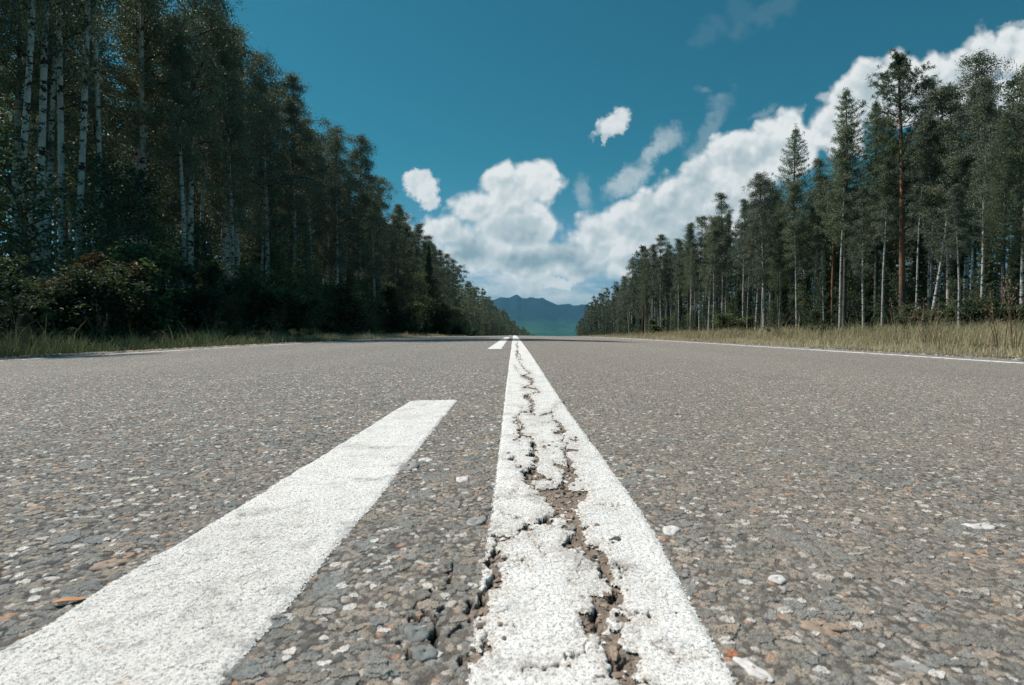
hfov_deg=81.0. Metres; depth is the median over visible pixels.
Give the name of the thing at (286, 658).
stone
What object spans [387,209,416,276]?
birch tree
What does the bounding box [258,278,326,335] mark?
shrub
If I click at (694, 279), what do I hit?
birch tree
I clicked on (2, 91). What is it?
birch tree
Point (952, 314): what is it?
shrub
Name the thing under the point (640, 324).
spruce tree
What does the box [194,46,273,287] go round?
birch tree
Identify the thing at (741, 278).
birch tree
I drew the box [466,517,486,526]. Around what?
stone
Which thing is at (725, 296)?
birch tree
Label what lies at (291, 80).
birch tree
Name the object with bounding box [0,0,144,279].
birch tree
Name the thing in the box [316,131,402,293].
birch tree
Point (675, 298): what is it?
birch tree
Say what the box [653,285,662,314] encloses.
birch tree
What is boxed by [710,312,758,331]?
shrub
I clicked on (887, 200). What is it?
birch tree
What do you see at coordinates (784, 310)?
spruce tree
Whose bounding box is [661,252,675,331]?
birch tree
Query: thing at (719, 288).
birch tree
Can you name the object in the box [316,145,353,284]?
birch tree
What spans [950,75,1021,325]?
birch tree
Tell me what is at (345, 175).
birch tree
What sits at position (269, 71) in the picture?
birch tree
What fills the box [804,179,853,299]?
birch tree
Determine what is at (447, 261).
birch tree
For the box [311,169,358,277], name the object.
birch tree
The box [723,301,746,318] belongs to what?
sapling
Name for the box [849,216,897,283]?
birch tree
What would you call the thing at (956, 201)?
birch tree
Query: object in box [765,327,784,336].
shrub
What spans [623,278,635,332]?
birch tree
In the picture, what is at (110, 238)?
sapling
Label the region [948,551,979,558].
stone
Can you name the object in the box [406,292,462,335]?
shrub
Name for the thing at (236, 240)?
birch tree
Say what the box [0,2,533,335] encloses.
forest
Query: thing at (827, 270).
spruce tree
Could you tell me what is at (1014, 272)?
spruce tree
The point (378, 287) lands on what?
sapling
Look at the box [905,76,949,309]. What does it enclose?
birch tree
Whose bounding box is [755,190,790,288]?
birch tree
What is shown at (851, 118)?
larch tree
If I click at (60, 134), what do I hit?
birch tree
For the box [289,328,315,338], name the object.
shrub
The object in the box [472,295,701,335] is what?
mountain
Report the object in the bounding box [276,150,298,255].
birch tree
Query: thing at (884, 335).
grass
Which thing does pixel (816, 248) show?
birch tree
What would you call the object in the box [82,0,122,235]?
birch tree
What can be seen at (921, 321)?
tall grass
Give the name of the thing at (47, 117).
birch tree
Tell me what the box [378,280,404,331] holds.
sapling
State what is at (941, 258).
birch tree
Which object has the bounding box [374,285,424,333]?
shrub
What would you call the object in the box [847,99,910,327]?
larch tree
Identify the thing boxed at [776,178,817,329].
birch tree
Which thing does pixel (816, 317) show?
shrub
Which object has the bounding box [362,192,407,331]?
birch tree
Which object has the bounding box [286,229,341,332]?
sapling
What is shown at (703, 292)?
birch tree
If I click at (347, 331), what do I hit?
shrub
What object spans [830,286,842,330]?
spruce tree
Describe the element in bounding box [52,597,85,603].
dry leaf
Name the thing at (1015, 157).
birch tree
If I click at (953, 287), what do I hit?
sapling
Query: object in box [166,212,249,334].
sapling
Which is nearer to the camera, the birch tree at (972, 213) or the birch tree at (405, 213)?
the birch tree at (972, 213)
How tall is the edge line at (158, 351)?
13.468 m
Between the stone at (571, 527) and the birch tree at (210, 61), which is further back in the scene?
the birch tree at (210, 61)
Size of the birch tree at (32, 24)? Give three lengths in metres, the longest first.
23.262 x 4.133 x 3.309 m
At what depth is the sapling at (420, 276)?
62.85 m
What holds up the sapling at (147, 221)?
on the ground at (978, 345)
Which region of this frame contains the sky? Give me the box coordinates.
[0,0,1023,310]
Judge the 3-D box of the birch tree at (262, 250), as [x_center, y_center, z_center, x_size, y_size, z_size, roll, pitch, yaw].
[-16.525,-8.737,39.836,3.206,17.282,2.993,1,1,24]
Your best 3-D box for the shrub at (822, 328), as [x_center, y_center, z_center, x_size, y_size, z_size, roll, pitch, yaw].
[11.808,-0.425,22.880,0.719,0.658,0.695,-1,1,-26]
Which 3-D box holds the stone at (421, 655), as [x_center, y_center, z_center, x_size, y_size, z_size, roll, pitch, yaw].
[-0.046,0.164,0.317,0.014,0.006,0.016,0,1,0]
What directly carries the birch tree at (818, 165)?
on the ground at (978, 345)
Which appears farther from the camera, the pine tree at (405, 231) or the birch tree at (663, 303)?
the birch tree at (663, 303)
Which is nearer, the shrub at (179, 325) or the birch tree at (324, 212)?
the shrub at (179, 325)
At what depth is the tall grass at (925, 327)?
9.91 m
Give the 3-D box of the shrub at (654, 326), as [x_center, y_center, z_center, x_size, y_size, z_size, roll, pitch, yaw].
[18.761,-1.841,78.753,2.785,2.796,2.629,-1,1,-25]
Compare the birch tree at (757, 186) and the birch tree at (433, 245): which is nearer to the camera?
the birch tree at (757, 186)
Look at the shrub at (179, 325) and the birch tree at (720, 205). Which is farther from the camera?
the birch tree at (720, 205)
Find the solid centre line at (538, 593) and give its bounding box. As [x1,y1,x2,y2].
[465,335,735,684]
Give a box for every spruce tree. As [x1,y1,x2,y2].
[186,197,209,328]
[251,157,288,282]
[285,229,304,284]
[332,249,356,292]
[419,240,439,332]
[630,305,635,328]
[637,317,641,332]
[667,310,669,330]
[673,292,685,332]
[679,310,686,332]
[692,310,700,332]
[734,278,744,318]
[753,290,770,329]
[772,271,790,329]
[786,274,802,327]
[794,296,812,328]
[800,272,812,326]
[814,241,838,333]
[817,236,858,326]
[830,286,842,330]
[848,204,881,330]
[871,242,907,328]
[907,222,935,310]
[935,233,979,309]
[964,230,1000,324]
[995,213,1021,305]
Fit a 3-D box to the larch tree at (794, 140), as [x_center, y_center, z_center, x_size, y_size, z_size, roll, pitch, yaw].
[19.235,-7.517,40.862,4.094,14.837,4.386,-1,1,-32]
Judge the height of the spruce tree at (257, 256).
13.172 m
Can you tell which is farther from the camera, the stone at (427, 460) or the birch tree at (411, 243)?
the birch tree at (411, 243)
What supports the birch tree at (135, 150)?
on the ground at (978, 345)
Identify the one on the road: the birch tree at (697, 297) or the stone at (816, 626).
the stone at (816, 626)
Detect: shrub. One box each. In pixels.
[0,255,112,337]
[0,261,156,344]
[17,311,53,348]
[36,249,157,344]
[46,327,86,344]
[89,318,124,348]
[91,236,186,339]
[145,330,157,347]
[159,256,231,335]
[167,260,310,334]
[171,321,191,341]
[219,321,242,340]
[242,331,264,337]
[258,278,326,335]
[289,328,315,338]
[298,280,374,334]
[339,326,353,336]
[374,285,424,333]
[383,328,392,336]
[399,314,417,334]
[400,305,410,334]
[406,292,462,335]
[410,310,424,334]
[416,317,431,334]
[449,321,468,335]
[647,318,666,334]
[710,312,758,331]
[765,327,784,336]
[792,309,829,331]
[810,323,832,337]
[890,306,942,329]
[895,302,976,329]
[954,293,1023,335]
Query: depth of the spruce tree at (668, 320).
89.69 m
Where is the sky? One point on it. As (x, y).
(538, 145)
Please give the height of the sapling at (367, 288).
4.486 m
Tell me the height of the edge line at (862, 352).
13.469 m
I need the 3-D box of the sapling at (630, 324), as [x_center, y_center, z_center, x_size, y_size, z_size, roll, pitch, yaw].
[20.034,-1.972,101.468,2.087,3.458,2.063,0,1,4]
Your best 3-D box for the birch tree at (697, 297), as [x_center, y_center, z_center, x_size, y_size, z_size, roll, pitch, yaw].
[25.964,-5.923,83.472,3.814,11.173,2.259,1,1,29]
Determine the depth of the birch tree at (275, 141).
49.72 m
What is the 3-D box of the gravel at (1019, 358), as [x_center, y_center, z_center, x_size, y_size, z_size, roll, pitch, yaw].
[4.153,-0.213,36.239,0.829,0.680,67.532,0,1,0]
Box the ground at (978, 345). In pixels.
[0,336,1022,358]
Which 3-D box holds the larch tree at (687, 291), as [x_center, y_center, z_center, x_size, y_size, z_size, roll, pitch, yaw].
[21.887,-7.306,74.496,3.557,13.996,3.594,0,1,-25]
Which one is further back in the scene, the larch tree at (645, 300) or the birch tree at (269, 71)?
the larch tree at (645, 300)
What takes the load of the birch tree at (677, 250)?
on the ground at (978, 345)
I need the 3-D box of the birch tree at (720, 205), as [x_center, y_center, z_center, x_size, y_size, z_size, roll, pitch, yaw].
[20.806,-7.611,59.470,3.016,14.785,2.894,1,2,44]
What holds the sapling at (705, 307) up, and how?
on the ground at (978, 345)
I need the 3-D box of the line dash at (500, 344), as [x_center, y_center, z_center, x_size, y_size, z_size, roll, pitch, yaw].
[-0.147,-0.049,11.477,0.131,0.039,12.050,0,1,0]
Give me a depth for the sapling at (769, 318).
48.25 m
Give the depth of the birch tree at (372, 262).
58.10 m
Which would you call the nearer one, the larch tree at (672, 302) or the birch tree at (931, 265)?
the birch tree at (931, 265)
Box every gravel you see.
[0,336,448,359]
[577,336,1023,360]
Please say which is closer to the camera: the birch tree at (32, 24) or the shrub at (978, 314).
the birch tree at (32, 24)
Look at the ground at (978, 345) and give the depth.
12.53 m
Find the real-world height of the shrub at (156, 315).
2.785 m
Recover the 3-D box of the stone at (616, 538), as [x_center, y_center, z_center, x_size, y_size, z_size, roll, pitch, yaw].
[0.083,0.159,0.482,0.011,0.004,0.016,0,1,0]
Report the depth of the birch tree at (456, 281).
126.50 m
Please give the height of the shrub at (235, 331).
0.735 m
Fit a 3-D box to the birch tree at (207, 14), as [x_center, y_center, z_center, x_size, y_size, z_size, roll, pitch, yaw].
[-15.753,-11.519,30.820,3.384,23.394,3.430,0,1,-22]
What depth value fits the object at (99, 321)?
10.99 m
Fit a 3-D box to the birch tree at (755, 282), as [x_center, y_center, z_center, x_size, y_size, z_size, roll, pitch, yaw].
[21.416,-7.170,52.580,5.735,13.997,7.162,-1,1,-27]
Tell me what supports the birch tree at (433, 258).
on the ground at (978, 345)
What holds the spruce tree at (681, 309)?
on the ground at (978, 345)
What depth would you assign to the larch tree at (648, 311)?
106.10 m
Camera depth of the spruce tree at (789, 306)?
47.91 m
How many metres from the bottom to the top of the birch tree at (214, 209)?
18.239 m
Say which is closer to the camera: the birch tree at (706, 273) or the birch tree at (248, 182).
the birch tree at (248, 182)
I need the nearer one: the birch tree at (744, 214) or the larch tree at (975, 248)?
the larch tree at (975, 248)
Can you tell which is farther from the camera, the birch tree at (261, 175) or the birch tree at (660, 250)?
the birch tree at (660, 250)
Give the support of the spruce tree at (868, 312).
on the ground at (978, 345)
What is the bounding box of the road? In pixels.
[0,336,1023,684]
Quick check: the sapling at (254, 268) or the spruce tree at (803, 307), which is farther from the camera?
the spruce tree at (803, 307)
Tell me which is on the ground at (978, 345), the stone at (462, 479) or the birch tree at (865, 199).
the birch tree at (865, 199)
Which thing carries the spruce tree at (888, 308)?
on the ground at (978, 345)
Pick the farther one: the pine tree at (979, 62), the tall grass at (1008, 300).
the pine tree at (979, 62)
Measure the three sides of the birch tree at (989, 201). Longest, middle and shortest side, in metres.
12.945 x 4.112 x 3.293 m
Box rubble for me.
[455,378,763,684]
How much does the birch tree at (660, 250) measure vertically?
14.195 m
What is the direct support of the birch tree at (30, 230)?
on the ground at (978, 345)
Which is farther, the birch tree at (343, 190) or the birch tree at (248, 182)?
the birch tree at (343, 190)
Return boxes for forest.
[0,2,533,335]
[574,63,1023,335]
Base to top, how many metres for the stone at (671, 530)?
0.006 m
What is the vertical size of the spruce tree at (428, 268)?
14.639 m
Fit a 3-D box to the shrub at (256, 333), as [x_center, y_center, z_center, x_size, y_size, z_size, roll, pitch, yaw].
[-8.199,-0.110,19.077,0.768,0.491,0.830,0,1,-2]
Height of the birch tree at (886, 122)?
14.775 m
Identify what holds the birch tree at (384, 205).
on the ground at (978, 345)
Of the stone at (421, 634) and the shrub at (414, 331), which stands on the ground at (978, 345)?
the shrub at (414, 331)
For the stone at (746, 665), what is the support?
on the road
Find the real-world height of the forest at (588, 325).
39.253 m
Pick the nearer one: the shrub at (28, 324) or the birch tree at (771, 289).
the shrub at (28, 324)
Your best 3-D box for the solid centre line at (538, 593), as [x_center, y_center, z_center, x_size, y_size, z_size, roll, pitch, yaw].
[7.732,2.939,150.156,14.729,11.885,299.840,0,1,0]
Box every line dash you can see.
[0,399,456,684]
[488,337,508,348]
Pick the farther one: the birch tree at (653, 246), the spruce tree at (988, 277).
the birch tree at (653, 246)
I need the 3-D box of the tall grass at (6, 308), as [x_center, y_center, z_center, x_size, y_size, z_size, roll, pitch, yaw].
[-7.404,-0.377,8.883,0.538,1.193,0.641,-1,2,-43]
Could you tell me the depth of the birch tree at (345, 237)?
53.87 m
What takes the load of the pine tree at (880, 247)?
on the ground at (978, 345)
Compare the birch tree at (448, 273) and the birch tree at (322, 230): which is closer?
the birch tree at (322, 230)
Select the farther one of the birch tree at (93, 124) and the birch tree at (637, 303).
the birch tree at (637, 303)
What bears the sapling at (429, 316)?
on the ground at (978, 345)
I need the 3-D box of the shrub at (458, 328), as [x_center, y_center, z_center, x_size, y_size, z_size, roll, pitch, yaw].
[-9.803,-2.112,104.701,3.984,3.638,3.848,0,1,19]
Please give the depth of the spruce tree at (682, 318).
72.14 m
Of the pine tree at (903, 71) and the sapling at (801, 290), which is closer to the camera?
the pine tree at (903, 71)
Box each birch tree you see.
[0,0,27,119]
[0,0,37,102]
[0,0,63,272]
[0,0,65,139]
[0,0,102,285]
[0,0,109,276]
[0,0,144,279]
[0,8,76,267]
[1,6,110,196]
[36,5,156,242]
[48,0,220,241]
[57,1,65,278]
[62,0,127,262]
[75,0,195,243]
[75,0,202,242]
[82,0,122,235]
[106,40,197,243]
[112,0,257,336]
[125,11,210,247]
[138,11,219,331]
[153,3,311,334]
[171,0,234,330]
[184,21,276,256]
[194,20,288,278]
[194,37,266,274]
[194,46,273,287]
[198,49,352,276]
[207,150,259,205]
[209,80,258,261]
[239,168,278,266]
[242,82,283,272]
[244,101,296,215]
[247,86,297,269]
[265,71,342,259]
[265,94,331,280]
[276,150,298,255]
[277,128,344,330]
[285,126,325,284]
[286,115,345,266]
[286,210,320,259]
[303,122,393,295]
[311,139,330,274]
[311,153,338,283]
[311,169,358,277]
[313,209,333,284]
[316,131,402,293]
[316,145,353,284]
[318,148,381,284]
[325,183,369,281]
[348,192,388,279]
[349,175,406,296]
[352,174,397,332]
[354,206,381,286]
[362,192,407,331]
[383,214,411,286]
[386,203,414,295]
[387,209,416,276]
[394,227,426,306]
[406,244,426,291]
[409,223,431,284]
[411,240,439,288]
[417,234,445,296]
[430,246,444,294]
[433,248,451,301]
[438,269,456,310]
[441,253,456,300]
[448,258,460,306]
[606,279,636,332]
[606,290,626,326]
[610,286,620,333]
[610,296,616,334]
[617,257,640,333]
[618,276,631,330]
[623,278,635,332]
[627,266,640,316]
[632,243,663,319]
[633,273,653,331]
[643,234,674,332]
[648,282,655,313]
[651,262,663,325]
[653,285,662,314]
[658,253,671,329]
[659,266,673,310]
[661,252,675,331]
[662,253,682,318]
[663,244,678,330]
[668,238,688,331]
[669,264,685,309]
[673,261,697,318]
[677,215,721,330]
[678,222,701,330]
[680,245,698,308]
[685,247,697,327]
[692,277,704,325]
[694,214,737,330]
[696,237,705,329]
[697,222,755,314]
[698,238,711,331]
[700,241,711,326]
[702,217,726,330]
[704,191,735,313]
[705,178,799,330]
[708,275,733,308]
[716,212,739,313]
[728,169,814,329]
[728,208,790,316]
[729,198,756,322]
[730,249,755,316]
[732,235,747,279]
[740,225,757,328]
[752,218,773,328]
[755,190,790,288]
[763,188,785,324]
[764,259,813,299]
[768,213,797,325]
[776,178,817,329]
[793,176,835,309]
[800,204,832,305]
[802,236,824,286]
[804,157,835,319]
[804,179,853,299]
[819,124,863,332]
[833,185,892,332]
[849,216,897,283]
[858,116,905,262]
[863,155,906,326]
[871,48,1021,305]
[874,132,944,303]
[887,83,976,304]
[899,108,943,307]
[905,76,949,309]
[905,118,949,307]
[906,169,938,300]
[907,144,979,310]
[915,82,1001,282]
[936,183,986,327]
[940,81,997,306]
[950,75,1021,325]
[950,148,990,299]
[957,106,1012,258]
[980,63,1023,334]
[989,105,1023,216]
[989,136,1023,228]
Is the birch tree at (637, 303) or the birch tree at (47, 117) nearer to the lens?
the birch tree at (47, 117)
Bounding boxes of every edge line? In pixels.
[14,336,449,359]
[576,336,1021,362]
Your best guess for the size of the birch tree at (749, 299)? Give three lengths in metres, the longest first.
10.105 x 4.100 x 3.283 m
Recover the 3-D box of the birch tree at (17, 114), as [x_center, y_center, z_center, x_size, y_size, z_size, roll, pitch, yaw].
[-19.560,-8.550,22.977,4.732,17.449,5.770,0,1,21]
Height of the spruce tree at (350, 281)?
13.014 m
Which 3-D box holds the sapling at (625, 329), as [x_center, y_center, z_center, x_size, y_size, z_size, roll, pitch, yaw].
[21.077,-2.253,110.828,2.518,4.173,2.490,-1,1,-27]
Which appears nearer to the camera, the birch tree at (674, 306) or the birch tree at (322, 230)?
the birch tree at (322, 230)
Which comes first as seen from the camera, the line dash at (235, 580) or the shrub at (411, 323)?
the line dash at (235, 580)
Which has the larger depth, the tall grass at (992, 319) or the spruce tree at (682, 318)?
the spruce tree at (682, 318)
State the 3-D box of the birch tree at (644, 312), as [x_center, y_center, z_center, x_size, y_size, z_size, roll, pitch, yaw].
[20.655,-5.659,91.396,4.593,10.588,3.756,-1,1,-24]
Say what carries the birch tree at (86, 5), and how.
on the ground at (978, 345)
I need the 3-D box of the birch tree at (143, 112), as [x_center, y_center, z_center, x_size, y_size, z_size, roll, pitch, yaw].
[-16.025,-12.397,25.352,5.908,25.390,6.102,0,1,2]
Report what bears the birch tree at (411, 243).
on the ground at (978, 345)
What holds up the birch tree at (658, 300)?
on the ground at (978, 345)
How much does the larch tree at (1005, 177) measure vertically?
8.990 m
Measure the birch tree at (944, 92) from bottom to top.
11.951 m
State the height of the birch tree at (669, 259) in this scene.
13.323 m
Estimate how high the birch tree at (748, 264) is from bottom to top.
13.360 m
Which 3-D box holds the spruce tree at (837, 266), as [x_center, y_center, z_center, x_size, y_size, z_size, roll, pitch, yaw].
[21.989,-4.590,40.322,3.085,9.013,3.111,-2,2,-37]
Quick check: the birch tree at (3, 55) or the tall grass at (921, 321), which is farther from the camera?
the birch tree at (3, 55)
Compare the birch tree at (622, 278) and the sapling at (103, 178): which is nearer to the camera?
the sapling at (103, 178)
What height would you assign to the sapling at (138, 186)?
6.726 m
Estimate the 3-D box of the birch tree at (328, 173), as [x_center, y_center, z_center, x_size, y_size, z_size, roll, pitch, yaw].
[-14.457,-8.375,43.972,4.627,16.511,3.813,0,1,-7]
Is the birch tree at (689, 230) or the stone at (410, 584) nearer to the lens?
the stone at (410, 584)
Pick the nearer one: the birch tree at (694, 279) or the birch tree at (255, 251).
the birch tree at (255, 251)
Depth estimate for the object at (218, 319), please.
14.72 m
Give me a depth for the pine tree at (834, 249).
37.49 m
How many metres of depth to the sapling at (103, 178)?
21.21 m
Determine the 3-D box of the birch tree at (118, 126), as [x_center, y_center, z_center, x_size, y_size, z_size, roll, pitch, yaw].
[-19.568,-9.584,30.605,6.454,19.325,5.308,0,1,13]
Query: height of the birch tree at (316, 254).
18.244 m
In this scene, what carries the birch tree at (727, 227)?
on the ground at (978, 345)
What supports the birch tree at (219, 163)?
on the ground at (978, 345)
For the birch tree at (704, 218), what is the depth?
64.78 m
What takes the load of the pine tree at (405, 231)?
on the ground at (978, 345)
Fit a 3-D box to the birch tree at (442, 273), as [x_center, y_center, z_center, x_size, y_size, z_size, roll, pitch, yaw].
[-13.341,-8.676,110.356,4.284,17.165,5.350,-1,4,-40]
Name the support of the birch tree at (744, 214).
on the ground at (978, 345)
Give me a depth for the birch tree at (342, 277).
60.89 m
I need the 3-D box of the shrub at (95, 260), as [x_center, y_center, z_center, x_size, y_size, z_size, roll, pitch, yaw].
[-8.870,-0.806,12.983,2.168,2.329,2.271,1,2,42]
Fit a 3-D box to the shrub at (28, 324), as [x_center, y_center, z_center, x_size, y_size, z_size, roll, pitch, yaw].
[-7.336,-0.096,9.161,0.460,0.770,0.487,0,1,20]
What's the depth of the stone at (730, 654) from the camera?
0.32 m
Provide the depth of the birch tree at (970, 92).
26.09 m
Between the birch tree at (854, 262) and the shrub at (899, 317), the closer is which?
the shrub at (899, 317)
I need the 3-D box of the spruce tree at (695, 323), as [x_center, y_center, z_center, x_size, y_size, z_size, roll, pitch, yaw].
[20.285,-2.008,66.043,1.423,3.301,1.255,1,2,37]
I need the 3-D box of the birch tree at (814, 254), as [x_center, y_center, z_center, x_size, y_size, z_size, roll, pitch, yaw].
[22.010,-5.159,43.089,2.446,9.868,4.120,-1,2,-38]
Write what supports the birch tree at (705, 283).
on the ground at (978, 345)
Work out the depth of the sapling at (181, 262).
28.44 m
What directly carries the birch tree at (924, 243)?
on the ground at (978, 345)
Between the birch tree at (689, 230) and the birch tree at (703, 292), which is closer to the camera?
the birch tree at (689, 230)
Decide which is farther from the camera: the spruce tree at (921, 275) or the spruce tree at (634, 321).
the spruce tree at (634, 321)
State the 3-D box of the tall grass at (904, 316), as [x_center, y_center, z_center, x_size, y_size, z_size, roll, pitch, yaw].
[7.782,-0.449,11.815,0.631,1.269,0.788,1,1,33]
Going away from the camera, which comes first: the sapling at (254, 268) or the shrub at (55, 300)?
the shrub at (55, 300)
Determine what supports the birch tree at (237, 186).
on the ground at (978, 345)
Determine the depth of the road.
0.67 m
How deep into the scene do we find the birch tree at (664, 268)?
78.60 m
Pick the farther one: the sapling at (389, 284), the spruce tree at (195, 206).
the sapling at (389, 284)
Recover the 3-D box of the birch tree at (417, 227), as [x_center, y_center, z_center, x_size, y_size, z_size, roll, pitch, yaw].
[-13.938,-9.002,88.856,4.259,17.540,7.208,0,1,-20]
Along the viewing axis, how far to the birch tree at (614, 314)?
118.76 m
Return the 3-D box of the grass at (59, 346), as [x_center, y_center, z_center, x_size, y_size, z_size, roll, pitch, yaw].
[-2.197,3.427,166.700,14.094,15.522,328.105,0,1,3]
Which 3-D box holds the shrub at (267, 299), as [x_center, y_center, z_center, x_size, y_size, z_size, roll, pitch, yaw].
[-11.455,-1.711,25.132,5.510,3.467,5.098,-1,1,-26]
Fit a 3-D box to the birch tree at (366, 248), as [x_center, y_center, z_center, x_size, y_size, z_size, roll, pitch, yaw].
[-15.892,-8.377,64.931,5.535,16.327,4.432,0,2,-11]
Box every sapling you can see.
[0,117,106,285]
[16,143,184,279]
[21,155,191,284]
[51,221,133,276]
[117,189,207,332]
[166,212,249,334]
[169,248,201,314]
[231,263,268,287]
[246,236,305,332]
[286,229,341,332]
[354,276,387,334]
[354,281,375,298]
[367,281,385,332]
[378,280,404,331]
[404,270,435,332]
[426,312,435,331]
[458,313,472,331]
[614,320,624,334]
[621,320,630,334]
[626,322,634,335]
[645,315,657,332]
[666,309,675,331]
[668,306,685,330]
[680,307,696,330]
[697,300,716,330]
[708,305,724,329]
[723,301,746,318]
[759,308,776,327]
[765,299,787,328]
[784,281,819,325]
[828,263,877,331]
[879,270,937,319]
[943,276,979,312]
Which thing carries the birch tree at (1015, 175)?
on the ground at (978, 345)
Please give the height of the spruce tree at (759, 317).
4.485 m
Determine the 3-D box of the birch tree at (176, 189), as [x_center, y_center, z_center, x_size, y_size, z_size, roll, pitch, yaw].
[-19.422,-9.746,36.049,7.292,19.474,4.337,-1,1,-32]
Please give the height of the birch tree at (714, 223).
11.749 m
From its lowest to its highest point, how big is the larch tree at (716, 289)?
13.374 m
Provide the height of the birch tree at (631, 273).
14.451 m
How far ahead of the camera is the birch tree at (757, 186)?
41.74 m
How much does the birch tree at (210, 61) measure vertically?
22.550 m
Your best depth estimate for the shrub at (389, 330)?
36.46 m
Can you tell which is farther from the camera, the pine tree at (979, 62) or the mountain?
the mountain
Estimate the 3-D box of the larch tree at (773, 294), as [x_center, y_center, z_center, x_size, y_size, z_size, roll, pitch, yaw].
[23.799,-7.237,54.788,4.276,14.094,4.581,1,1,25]
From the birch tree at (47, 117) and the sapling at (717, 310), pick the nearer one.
the birch tree at (47, 117)
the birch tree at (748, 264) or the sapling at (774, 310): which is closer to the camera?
the sapling at (774, 310)
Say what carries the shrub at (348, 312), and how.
on the ground at (978, 345)
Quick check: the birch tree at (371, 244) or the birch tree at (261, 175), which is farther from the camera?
the birch tree at (371, 244)
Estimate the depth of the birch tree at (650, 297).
84.63 m
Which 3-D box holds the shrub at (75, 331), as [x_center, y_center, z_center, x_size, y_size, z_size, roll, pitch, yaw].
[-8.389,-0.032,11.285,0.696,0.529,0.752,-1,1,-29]
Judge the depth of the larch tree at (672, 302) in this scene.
105.37 m
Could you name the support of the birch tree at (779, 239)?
on the ground at (978, 345)
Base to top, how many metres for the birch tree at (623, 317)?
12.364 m
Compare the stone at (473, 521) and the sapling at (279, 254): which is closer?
the stone at (473, 521)
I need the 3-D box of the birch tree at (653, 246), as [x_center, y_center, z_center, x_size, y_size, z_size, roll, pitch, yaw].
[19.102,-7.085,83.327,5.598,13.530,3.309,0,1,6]
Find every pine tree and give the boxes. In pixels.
[387,223,420,303]
[629,245,651,333]
[811,186,856,326]
[849,144,923,330]
[856,47,951,323]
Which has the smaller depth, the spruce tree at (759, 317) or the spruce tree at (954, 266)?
the spruce tree at (954, 266)
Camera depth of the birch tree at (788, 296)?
57.00 m
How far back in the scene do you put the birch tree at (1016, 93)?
22.94 m
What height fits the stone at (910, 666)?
0.004 m
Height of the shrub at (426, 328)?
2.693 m
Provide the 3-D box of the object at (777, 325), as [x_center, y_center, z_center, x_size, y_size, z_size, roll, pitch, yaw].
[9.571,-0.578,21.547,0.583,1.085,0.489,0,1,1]
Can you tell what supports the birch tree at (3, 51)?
on the ground at (978, 345)
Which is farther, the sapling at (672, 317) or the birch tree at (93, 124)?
the sapling at (672, 317)
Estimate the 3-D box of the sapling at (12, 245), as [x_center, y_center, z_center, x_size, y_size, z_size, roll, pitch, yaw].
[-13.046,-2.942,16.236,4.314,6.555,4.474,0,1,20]
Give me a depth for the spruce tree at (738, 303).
54.75 m
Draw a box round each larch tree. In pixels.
[637,246,657,332]
[638,291,655,332]
[663,280,676,312]
[674,232,701,329]
[706,259,731,327]
[752,191,797,327]
[759,123,822,330]
[764,196,790,320]
[810,158,864,272]
[812,87,881,330]
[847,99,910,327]
[937,95,1014,290]
[963,105,1023,308]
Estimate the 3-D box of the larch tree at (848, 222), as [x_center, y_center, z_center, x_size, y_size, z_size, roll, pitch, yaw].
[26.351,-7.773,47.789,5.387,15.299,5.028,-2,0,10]
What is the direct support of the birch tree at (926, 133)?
on the ground at (978, 345)
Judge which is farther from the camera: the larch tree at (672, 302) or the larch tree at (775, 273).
the larch tree at (672, 302)
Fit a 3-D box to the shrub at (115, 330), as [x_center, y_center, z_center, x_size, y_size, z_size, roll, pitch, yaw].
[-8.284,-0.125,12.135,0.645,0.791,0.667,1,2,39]
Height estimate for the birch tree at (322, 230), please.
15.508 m
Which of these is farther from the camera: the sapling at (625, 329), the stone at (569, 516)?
the sapling at (625, 329)
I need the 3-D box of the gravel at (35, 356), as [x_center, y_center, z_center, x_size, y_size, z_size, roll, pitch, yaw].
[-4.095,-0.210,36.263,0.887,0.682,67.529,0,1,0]
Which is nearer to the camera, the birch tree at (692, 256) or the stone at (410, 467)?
the stone at (410, 467)
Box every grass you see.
[0,278,34,345]
[0,305,463,356]
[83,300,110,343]
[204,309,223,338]
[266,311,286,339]
[583,306,1023,358]
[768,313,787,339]
[889,288,926,345]
[903,296,938,347]
[911,297,953,351]
[968,276,1017,355]
[998,274,1023,352]
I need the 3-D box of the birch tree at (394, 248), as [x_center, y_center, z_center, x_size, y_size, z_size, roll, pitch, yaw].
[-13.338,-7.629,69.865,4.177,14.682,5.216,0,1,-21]
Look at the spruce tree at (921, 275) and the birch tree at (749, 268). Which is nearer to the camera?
the spruce tree at (921, 275)
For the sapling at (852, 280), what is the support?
on the ground at (978, 345)
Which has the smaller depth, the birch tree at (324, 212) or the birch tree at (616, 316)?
the birch tree at (324, 212)
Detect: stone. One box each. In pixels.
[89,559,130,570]
[282,655,291,661]
[330,570,345,576]
[399,460,419,470]
[403,582,411,587]
[404,625,429,642]
[412,645,438,661]
[418,458,432,462]
[456,475,468,482]
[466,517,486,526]
[565,513,573,518]
[568,524,575,529]
[609,536,620,543]
[609,645,618,660]
[662,525,680,535]
[725,648,738,657]
[732,657,773,682]
[768,575,786,584]
[800,620,846,635]
[887,660,932,673]
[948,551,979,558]
[961,523,996,529]
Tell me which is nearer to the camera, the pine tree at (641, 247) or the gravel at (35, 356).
the gravel at (35, 356)
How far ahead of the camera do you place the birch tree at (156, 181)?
37.05 m
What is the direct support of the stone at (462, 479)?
on the road
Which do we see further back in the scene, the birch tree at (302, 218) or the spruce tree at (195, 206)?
the birch tree at (302, 218)

